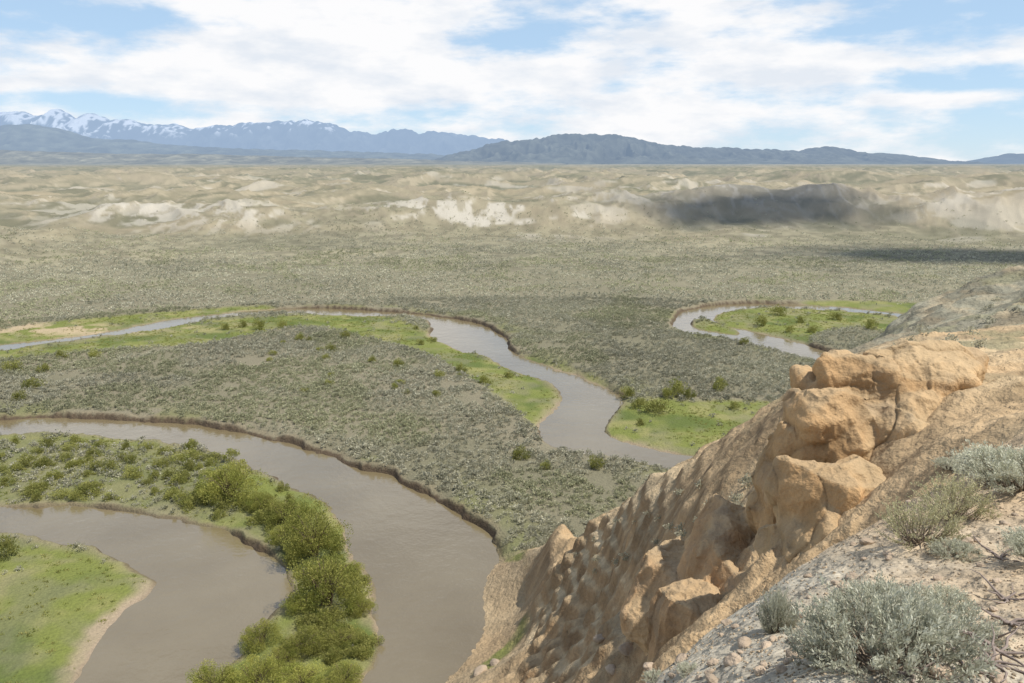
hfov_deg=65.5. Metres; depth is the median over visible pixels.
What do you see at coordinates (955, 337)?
sagebrush
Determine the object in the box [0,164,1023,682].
ground
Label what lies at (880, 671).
stone
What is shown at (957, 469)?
sagebrush
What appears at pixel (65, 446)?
green shrub
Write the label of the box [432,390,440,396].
green shrub
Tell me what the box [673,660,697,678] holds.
sagebrush
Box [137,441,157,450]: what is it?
green shrub
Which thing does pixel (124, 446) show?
green shrub
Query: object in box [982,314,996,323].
sagebrush
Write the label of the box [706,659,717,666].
stone
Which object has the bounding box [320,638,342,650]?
green shrub
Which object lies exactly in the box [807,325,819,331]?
green shrub
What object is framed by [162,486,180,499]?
green shrub
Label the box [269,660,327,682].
willow bush
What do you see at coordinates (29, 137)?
mountains
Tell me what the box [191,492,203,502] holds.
green shrub
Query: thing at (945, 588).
sagebrush
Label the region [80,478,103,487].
green shrub
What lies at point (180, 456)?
green shrub
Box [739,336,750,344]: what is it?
green shrub
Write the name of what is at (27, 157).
hills
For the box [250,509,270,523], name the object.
green shrub
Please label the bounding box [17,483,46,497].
green shrub
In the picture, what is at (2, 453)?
green shrub
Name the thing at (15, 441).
green shrub
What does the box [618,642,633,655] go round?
boulder
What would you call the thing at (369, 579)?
green shrub
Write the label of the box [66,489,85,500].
green shrub
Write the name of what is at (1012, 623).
dead branch
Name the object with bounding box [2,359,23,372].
green shrub
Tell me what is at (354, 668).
green shrub
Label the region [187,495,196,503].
green shrub
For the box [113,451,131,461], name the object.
green shrub
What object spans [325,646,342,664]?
green shrub
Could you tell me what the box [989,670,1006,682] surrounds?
stone
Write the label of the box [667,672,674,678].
stone
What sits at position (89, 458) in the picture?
green shrub
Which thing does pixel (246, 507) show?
green shrub
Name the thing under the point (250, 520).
green shrub
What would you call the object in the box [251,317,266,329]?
green shrub
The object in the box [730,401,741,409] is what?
green shrub
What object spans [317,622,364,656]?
willow bush
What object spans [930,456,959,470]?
sagebrush
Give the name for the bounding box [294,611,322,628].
green shrub
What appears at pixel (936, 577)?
stone
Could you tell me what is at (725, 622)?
stone
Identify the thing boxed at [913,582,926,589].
stone
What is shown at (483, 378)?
green shrub
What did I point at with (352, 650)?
green shrub
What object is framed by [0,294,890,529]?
sagebrush cover
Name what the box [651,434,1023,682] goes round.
gravel
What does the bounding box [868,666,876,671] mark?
stone
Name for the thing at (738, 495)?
sagebrush
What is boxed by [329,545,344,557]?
green shrub
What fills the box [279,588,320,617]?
willow bush
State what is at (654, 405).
green shrub
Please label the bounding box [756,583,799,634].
sagebrush
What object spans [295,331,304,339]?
green shrub
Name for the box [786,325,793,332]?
green shrub
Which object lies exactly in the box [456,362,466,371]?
green shrub
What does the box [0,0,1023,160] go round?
sky
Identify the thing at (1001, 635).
dead branch
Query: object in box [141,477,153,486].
green shrub
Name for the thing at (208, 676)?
willow bush
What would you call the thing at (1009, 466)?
sagebrush
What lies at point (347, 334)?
green shrub
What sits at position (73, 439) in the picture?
green shrub
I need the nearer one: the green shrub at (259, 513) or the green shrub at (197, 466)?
the green shrub at (259, 513)
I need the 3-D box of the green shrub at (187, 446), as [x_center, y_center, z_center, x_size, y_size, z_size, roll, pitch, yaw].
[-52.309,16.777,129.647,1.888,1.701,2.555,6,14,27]
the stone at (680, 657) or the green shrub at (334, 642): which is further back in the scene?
the green shrub at (334, 642)
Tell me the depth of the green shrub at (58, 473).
117.08 m
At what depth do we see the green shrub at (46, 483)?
113.62 m
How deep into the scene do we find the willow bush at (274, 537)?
97.56 m
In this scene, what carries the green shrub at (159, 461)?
on the ground at (552, 606)
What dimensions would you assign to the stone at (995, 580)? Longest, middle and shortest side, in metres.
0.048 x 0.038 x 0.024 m
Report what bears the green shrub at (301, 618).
on the ground at (552, 606)
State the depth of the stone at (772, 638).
3.87 m
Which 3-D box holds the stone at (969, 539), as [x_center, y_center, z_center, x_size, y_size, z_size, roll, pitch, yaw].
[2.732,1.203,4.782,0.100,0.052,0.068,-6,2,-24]
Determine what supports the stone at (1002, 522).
on the ground at (552, 606)
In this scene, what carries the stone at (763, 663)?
on the ground at (552, 606)
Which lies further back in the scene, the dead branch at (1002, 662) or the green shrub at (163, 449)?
the green shrub at (163, 449)
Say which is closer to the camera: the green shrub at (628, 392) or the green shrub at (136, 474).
the green shrub at (136, 474)
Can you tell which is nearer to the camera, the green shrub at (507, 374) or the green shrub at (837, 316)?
the green shrub at (507, 374)
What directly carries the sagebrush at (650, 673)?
on the ground at (552, 606)
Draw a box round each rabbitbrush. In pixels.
[874,493,974,552]
[906,466,1003,522]
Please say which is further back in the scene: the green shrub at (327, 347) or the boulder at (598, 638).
the green shrub at (327, 347)
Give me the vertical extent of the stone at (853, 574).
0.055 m
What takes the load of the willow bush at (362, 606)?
on the ground at (552, 606)
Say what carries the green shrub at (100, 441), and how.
on the ground at (552, 606)
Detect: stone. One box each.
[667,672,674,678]
[675,653,687,662]
[705,673,717,682]
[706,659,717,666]
[721,619,732,625]
[723,652,741,666]
[730,623,738,628]
[737,636,750,648]
[754,665,765,675]
[759,661,767,666]
[761,641,771,648]
[769,635,776,641]
[775,665,787,672]
[783,657,793,664]
[785,648,800,657]
[830,580,839,584]
[845,572,857,580]
[859,537,874,544]
[865,662,892,675]
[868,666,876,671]
[882,550,893,555]
[884,555,891,560]
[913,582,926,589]
[928,664,952,680]
[933,574,941,580]
[961,537,973,544]
[964,509,978,518]
[976,562,984,566]
[987,650,999,660]
[988,606,998,611]
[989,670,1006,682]
[992,578,999,582]
[999,520,1009,524]
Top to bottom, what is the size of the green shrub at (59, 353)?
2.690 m
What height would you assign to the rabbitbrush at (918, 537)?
0.370 m
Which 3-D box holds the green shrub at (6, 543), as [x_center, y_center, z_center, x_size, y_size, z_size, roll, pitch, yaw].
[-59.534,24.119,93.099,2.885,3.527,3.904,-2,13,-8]
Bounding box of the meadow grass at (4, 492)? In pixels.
[0,306,889,682]
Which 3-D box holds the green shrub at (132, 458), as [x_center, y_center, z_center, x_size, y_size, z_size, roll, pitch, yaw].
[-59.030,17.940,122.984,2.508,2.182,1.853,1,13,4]
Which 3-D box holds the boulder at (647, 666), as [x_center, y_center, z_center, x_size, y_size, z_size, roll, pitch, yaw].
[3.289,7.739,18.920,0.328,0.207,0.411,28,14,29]
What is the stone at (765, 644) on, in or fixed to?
on the ground at (552, 606)
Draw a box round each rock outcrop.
[620,493,754,661]
[738,340,988,534]
[753,454,885,562]
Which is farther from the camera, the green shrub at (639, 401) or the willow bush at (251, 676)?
the green shrub at (639, 401)
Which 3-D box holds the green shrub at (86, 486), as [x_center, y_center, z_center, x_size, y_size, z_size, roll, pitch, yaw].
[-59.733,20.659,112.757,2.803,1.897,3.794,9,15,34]
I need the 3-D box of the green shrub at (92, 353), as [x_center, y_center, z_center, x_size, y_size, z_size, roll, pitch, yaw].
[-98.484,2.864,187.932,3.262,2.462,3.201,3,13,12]
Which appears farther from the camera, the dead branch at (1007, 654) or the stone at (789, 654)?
the stone at (789, 654)
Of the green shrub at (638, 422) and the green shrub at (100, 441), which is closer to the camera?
the green shrub at (100, 441)
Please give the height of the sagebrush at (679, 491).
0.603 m
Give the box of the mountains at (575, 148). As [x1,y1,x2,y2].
[434,133,997,163]
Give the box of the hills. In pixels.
[0,150,568,164]
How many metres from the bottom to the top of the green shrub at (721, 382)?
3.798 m
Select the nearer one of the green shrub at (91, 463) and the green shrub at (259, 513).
the green shrub at (259, 513)
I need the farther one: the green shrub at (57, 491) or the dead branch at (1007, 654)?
the green shrub at (57, 491)
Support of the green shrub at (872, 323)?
on the ground at (552, 606)
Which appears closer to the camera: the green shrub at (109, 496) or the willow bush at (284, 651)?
the willow bush at (284, 651)
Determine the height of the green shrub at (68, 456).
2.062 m
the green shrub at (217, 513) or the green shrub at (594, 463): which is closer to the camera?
the green shrub at (217, 513)
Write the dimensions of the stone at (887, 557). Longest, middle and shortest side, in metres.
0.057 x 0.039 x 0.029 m
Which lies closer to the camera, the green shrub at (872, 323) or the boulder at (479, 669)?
the boulder at (479, 669)
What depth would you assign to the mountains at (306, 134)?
31521.42 m
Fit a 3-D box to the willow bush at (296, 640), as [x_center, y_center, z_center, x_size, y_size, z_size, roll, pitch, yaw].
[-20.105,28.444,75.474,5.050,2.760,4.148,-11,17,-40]
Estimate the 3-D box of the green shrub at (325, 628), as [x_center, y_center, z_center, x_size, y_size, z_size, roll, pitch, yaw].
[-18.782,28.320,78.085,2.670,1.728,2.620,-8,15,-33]
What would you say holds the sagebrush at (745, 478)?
on the ground at (552, 606)
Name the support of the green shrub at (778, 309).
on the ground at (552, 606)
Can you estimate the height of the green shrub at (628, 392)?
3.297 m
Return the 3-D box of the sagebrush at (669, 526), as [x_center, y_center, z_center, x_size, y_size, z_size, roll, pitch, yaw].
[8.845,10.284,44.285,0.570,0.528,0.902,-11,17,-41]
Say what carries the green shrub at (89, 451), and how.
on the ground at (552, 606)
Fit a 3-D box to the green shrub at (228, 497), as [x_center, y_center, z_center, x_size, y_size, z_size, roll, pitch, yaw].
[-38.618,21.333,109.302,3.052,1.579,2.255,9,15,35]
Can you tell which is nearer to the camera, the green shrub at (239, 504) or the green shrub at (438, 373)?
the green shrub at (239, 504)
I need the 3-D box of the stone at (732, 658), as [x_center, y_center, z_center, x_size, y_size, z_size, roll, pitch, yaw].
[1.032,1.496,3.706,0.088,0.055,0.110,-26,13,1]
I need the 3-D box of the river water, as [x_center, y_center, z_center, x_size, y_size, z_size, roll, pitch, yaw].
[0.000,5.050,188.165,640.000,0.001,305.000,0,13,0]
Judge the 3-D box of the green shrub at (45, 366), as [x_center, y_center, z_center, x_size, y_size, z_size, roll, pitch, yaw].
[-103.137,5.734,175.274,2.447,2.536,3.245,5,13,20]
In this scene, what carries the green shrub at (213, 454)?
on the ground at (552, 606)
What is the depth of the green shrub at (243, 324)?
224.66 m
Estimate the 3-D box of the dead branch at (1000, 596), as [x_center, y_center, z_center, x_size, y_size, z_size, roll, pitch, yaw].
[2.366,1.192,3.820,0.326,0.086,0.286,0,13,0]
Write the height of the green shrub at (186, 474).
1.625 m
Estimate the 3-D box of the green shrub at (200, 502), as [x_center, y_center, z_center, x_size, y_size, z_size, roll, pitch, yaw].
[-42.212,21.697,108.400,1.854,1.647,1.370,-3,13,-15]
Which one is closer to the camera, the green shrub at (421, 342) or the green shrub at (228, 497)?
the green shrub at (228, 497)
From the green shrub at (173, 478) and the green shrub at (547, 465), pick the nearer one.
the green shrub at (173, 478)
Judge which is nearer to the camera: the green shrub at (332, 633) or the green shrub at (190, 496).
the green shrub at (332, 633)
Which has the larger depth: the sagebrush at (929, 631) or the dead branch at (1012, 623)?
the dead branch at (1012, 623)
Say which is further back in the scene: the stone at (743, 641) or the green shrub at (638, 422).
the green shrub at (638, 422)
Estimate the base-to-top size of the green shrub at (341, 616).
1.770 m
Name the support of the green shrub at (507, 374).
on the ground at (552, 606)
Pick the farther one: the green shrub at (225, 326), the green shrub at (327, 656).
the green shrub at (225, 326)
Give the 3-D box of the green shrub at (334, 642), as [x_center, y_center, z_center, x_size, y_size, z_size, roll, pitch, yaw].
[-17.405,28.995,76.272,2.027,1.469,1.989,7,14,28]
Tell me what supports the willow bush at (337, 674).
on the ground at (552, 606)
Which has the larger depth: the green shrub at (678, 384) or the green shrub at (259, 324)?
the green shrub at (259, 324)
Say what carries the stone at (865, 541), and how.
on the ground at (552, 606)
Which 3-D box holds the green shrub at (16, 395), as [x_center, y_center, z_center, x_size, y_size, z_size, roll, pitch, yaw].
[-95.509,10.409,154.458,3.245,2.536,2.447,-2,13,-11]
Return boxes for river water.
[0,304,900,682]
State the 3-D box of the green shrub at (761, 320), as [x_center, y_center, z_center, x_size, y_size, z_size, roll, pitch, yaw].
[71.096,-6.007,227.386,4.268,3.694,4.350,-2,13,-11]
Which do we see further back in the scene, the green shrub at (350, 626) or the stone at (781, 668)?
the green shrub at (350, 626)
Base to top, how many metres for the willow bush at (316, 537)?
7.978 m
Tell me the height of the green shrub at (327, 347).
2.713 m
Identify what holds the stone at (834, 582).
on the ground at (552, 606)
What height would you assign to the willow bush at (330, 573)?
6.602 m
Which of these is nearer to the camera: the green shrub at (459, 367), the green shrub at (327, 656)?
the green shrub at (327, 656)
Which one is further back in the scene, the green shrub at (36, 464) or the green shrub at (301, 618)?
the green shrub at (36, 464)
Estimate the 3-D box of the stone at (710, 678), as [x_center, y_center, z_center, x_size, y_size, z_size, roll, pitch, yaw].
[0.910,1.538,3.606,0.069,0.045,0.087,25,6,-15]
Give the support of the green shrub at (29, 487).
on the ground at (552, 606)
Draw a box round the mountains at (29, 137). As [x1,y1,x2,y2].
[0,124,445,159]
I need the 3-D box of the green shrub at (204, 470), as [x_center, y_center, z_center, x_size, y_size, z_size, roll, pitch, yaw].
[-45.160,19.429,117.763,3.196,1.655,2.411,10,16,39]
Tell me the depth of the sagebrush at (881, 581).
3.77 m
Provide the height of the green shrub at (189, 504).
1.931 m
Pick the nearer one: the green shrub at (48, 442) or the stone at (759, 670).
the stone at (759, 670)
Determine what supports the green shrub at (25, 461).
on the ground at (552, 606)
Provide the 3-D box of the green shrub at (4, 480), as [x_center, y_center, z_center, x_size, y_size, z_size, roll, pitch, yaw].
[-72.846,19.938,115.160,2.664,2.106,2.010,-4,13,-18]
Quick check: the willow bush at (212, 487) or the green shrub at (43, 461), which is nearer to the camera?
the willow bush at (212, 487)
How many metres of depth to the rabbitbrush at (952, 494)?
5.42 m
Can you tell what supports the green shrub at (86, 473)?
on the ground at (552, 606)
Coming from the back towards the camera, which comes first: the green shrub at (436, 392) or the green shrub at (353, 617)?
the green shrub at (436, 392)
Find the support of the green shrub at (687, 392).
on the ground at (552, 606)
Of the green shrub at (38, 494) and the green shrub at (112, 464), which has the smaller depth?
the green shrub at (38, 494)
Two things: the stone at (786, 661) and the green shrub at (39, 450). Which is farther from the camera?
the green shrub at (39, 450)
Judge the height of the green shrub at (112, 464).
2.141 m
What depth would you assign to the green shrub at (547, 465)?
119.22 m
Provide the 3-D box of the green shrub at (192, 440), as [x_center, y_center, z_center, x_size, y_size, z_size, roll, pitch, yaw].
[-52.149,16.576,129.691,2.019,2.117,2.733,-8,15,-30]
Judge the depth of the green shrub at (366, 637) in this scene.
77.23 m
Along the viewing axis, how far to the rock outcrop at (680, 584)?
25.62 m
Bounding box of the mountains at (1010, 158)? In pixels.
[969,153,1023,163]
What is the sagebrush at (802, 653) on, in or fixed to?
on the ground at (552, 606)
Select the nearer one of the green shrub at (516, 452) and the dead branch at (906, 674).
the dead branch at (906, 674)
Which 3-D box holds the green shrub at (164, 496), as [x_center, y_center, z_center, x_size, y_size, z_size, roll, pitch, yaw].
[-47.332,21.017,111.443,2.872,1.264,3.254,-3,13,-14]
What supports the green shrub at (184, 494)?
on the ground at (552, 606)
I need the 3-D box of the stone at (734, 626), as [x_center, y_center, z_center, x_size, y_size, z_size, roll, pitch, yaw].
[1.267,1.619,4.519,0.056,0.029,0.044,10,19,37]
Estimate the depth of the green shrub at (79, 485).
112.49 m
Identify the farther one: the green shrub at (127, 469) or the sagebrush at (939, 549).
the green shrub at (127, 469)
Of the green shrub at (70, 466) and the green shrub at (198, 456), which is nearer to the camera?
the green shrub at (70, 466)
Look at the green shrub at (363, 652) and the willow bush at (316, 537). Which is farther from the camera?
the willow bush at (316, 537)
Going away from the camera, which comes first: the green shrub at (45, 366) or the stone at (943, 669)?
the stone at (943, 669)
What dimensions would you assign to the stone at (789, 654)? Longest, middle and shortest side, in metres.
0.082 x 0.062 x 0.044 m
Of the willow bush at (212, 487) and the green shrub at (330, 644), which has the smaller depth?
the green shrub at (330, 644)
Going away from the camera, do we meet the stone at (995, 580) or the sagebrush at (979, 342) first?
the stone at (995, 580)
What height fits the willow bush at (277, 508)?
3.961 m
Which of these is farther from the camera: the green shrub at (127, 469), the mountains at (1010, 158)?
the mountains at (1010, 158)
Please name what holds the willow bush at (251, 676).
on the ground at (552, 606)
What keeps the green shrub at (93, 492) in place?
on the ground at (552, 606)
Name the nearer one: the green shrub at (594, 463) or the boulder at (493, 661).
the boulder at (493, 661)
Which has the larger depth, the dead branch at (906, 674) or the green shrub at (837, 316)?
the green shrub at (837, 316)
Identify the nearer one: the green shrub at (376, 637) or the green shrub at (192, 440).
the green shrub at (376, 637)
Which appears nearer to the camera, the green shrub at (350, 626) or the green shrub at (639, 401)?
the green shrub at (350, 626)
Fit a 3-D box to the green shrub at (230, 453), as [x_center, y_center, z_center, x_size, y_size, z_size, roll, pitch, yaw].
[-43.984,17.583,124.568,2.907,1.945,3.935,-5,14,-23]
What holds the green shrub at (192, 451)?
on the ground at (552, 606)
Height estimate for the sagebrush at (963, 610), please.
0.262 m
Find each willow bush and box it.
[185,658,242,682]
[194,459,269,510]
[224,652,287,682]
[238,617,286,655]
[246,489,279,513]
[260,642,301,678]
[261,497,311,534]
[264,522,300,545]
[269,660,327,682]
[272,625,323,661]
[275,492,353,567]
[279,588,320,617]
[283,550,373,625]
[316,658,363,682]
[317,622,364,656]
[338,559,364,582]
[347,592,377,617]
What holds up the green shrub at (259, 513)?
on the ground at (552, 606)
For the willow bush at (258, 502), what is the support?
on the ground at (552, 606)
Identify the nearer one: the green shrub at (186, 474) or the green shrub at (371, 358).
the green shrub at (186, 474)
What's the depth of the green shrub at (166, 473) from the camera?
117.15 m
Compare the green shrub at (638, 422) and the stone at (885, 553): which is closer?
the stone at (885, 553)
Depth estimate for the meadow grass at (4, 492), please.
177.09 m
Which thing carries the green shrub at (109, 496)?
on the ground at (552, 606)
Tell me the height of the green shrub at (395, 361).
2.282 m
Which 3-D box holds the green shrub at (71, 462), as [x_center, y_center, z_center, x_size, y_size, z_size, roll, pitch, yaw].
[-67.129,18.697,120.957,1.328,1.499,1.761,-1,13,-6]
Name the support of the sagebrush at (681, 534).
on the ground at (552, 606)
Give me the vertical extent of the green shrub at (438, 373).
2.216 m
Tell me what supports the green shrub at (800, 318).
on the ground at (552, 606)
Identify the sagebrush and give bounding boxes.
[641,667,662,682]
[662,522,674,531]
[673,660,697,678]
[674,487,683,495]
[674,522,682,534]
[674,529,686,536]
[728,491,743,502]
[738,473,752,487]
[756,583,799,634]
[778,613,877,669]
[780,573,1000,682]
[827,569,928,627]
[871,582,1015,653]
[910,322,929,334]
[918,581,970,606]
[925,535,986,562]
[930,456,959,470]
[943,443,1019,488]
[946,333,961,343]
[950,439,1023,495]
[962,324,978,334]
[970,336,987,347]
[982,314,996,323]
[995,525,1023,557]
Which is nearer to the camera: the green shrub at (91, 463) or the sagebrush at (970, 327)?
the sagebrush at (970, 327)
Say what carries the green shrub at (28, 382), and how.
on the ground at (552, 606)
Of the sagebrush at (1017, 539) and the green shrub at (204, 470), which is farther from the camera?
the green shrub at (204, 470)
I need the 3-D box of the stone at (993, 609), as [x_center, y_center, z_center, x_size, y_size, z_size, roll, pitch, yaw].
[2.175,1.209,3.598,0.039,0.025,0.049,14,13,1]
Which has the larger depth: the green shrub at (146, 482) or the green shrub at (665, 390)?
the green shrub at (665, 390)
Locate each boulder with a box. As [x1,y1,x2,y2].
[473,665,487,676]
[490,658,498,665]
[593,634,604,642]
[605,664,615,674]
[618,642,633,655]
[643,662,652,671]
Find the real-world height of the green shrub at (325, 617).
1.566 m
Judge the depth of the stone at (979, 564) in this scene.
4.38 m
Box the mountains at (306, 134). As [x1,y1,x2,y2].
[0,109,508,155]
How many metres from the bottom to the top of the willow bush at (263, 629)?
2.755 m
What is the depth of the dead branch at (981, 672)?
2.96 m
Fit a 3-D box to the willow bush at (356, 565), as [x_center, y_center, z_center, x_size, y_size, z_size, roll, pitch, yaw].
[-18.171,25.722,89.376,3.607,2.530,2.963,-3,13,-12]
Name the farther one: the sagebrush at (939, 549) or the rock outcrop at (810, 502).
the rock outcrop at (810, 502)
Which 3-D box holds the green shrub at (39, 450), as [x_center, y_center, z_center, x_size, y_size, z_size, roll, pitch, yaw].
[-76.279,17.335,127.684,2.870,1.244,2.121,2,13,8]
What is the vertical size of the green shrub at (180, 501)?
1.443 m
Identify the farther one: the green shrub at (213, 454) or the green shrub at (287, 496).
the green shrub at (213, 454)
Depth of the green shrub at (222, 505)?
106.69 m
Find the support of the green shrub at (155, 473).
on the ground at (552, 606)
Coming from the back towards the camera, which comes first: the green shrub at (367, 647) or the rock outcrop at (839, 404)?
the green shrub at (367, 647)
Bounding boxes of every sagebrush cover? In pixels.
[0,185,1023,321]
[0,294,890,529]
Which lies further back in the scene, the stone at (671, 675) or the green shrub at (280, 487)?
the green shrub at (280, 487)
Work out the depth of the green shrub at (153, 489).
111.85 m
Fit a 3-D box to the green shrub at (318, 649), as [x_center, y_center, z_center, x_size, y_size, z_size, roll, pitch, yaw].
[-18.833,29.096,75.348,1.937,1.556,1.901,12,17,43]
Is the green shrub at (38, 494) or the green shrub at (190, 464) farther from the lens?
the green shrub at (190, 464)
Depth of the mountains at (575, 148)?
11299.83 m
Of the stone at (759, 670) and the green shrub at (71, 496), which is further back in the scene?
the green shrub at (71, 496)
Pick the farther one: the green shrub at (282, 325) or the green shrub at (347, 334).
the green shrub at (282, 325)
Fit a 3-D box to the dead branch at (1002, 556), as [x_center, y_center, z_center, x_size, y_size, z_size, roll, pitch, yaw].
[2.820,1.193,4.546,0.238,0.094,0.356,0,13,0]
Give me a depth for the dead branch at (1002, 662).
2.98 m
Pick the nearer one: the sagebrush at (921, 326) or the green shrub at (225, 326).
the sagebrush at (921, 326)
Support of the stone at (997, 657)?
on the ground at (552, 606)
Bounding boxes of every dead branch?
[868,651,940,682]
[949,643,1000,679]
[954,619,1020,651]
[954,624,1023,681]
[959,623,1023,665]
[970,569,1023,603]
[972,532,1023,561]
[977,606,1023,626]
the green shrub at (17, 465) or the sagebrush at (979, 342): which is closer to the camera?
the sagebrush at (979, 342)
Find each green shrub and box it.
[0,451,6,460]
[0,471,18,486]
[0,533,19,560]
[1,462,25,473]
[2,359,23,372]
[8,435,20,444]
[10,389,28,400]
[17,453,43,466]
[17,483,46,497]
[20,376,47,388]
[23,483,41,495]
[30,447,43,453]
[31,490,42,502]
[32,458,51,468]
[35,362,49,372]
[38,435,57,447]
[38,479,50,489]
[39,456,57,468]
[41,472,54,481]
[45,469,64,478]
[45,487,69,500]
[56,350,68,357]
[59,449,73,462]
[60,441,87,449]
[64,460,74,468]
[65,459,85,469]
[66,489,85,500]
[69,433,86,443]
[73,482,101,494]
[74,457,86,465]
[77,482,105,494]
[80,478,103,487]
[80,486,103,500]
[83,469,97,477]
[84,455,96,462]
[85,445,102,457]
[86,458,105,468]
[88,349,103,356]
[93,438,111,447]
[101,458,118,473]
[102,492,122,501]
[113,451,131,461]
[120,469,143,478]
[121,439,130,449]
[122,464,144,475]
[124,452,138,462]
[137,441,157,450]
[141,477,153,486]
[147,469,159,480]
[150,485,163,494]
[151,455,174,469]
[156,444,177,454]
[161,466,181,479]
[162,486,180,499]
[163,486,183,498]
[168,451,189,463]
[170,472,186,485]
[170,490,193,500]
[173,497,191,506]
[176,472,190,482]
[179,458,197,471]
[179,498,197,512]
[182,447,199,456]
[184,440,198,449]
[186,438,197,448]
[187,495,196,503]
[190,452,208,459]
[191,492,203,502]
[193,462,203,470]
[196,496,207,505]
[198,468,213,477]
[204,457,219,466]
[205,451,223,461]
[211,508,225,520]
[212,500,231,513]
[220,323,229,329]
[222,448,239,461]
[222,491,238,502]
[232,502,245,510]
[238,319,246,327]
[241,503,253,511]
[245,516,260,526]
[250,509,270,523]
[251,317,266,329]
[255,510,267,523]
[261,512,280,524]
[275,480,289,491]
[276,320,287,327]
[281,542,302,554]
[285,492,295,501]
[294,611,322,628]
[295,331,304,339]
[295,614,313,629]
[304,641,321,658]
[305,620,332,639]
[308,610,337,626]
[318,635,339,651]
[318,645,342,666]
[320,608,347,626]
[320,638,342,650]
[325,342,336,351]
[325,628,340,641]
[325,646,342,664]
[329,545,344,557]
[337,621,361,641]
[339,330,350,338]
[341,644,360,658]
[343,662,360,675]
[346,608,357,621]
[352,573,372,582]
[352,638,376,660]
[353,631,369,645]
[358,644,373,661]
[368,354,375,361]
[368,632,384,646]
[393,357,402,366]
[416,339,424,344]
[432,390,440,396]
[434,370,446,376]
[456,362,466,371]
[479,375,492,383]
[503,371,514,377]
[511,444,530,459]
[540,459,551,469]
[587,454,606,470]
[619,386,634,397]
[630,397,645,409]
[635,418,645,425]
[642,398,674,415]
[661,387,675,398]
[668,376,687,398]
[683,386,695,398]
[712,375,728,391]
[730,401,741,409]
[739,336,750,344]
[753,315,767,325]
[767,304,786,315]
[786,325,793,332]
[796,315,803,322]
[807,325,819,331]
[828,312,842,319]
[865,317,878,329]
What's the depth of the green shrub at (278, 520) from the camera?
102.74 m
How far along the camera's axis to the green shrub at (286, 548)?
95.67 m
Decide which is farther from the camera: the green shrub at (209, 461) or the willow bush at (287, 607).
the green shrub at (209, 461)
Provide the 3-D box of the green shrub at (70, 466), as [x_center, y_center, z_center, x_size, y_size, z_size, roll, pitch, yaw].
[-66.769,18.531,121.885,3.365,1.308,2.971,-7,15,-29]
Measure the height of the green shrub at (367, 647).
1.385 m
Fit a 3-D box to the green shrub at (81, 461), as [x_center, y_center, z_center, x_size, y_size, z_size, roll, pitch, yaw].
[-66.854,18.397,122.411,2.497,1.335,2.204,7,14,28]
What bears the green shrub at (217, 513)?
on the ground at (552, 606)
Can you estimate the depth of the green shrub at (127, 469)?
118.13 m
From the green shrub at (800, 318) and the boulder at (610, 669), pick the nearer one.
the boulder at (610, 669)
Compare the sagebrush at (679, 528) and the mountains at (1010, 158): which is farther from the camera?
the mountains at (1010, 158)
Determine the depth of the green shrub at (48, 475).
116.18 m
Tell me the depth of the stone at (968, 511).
5.37 m

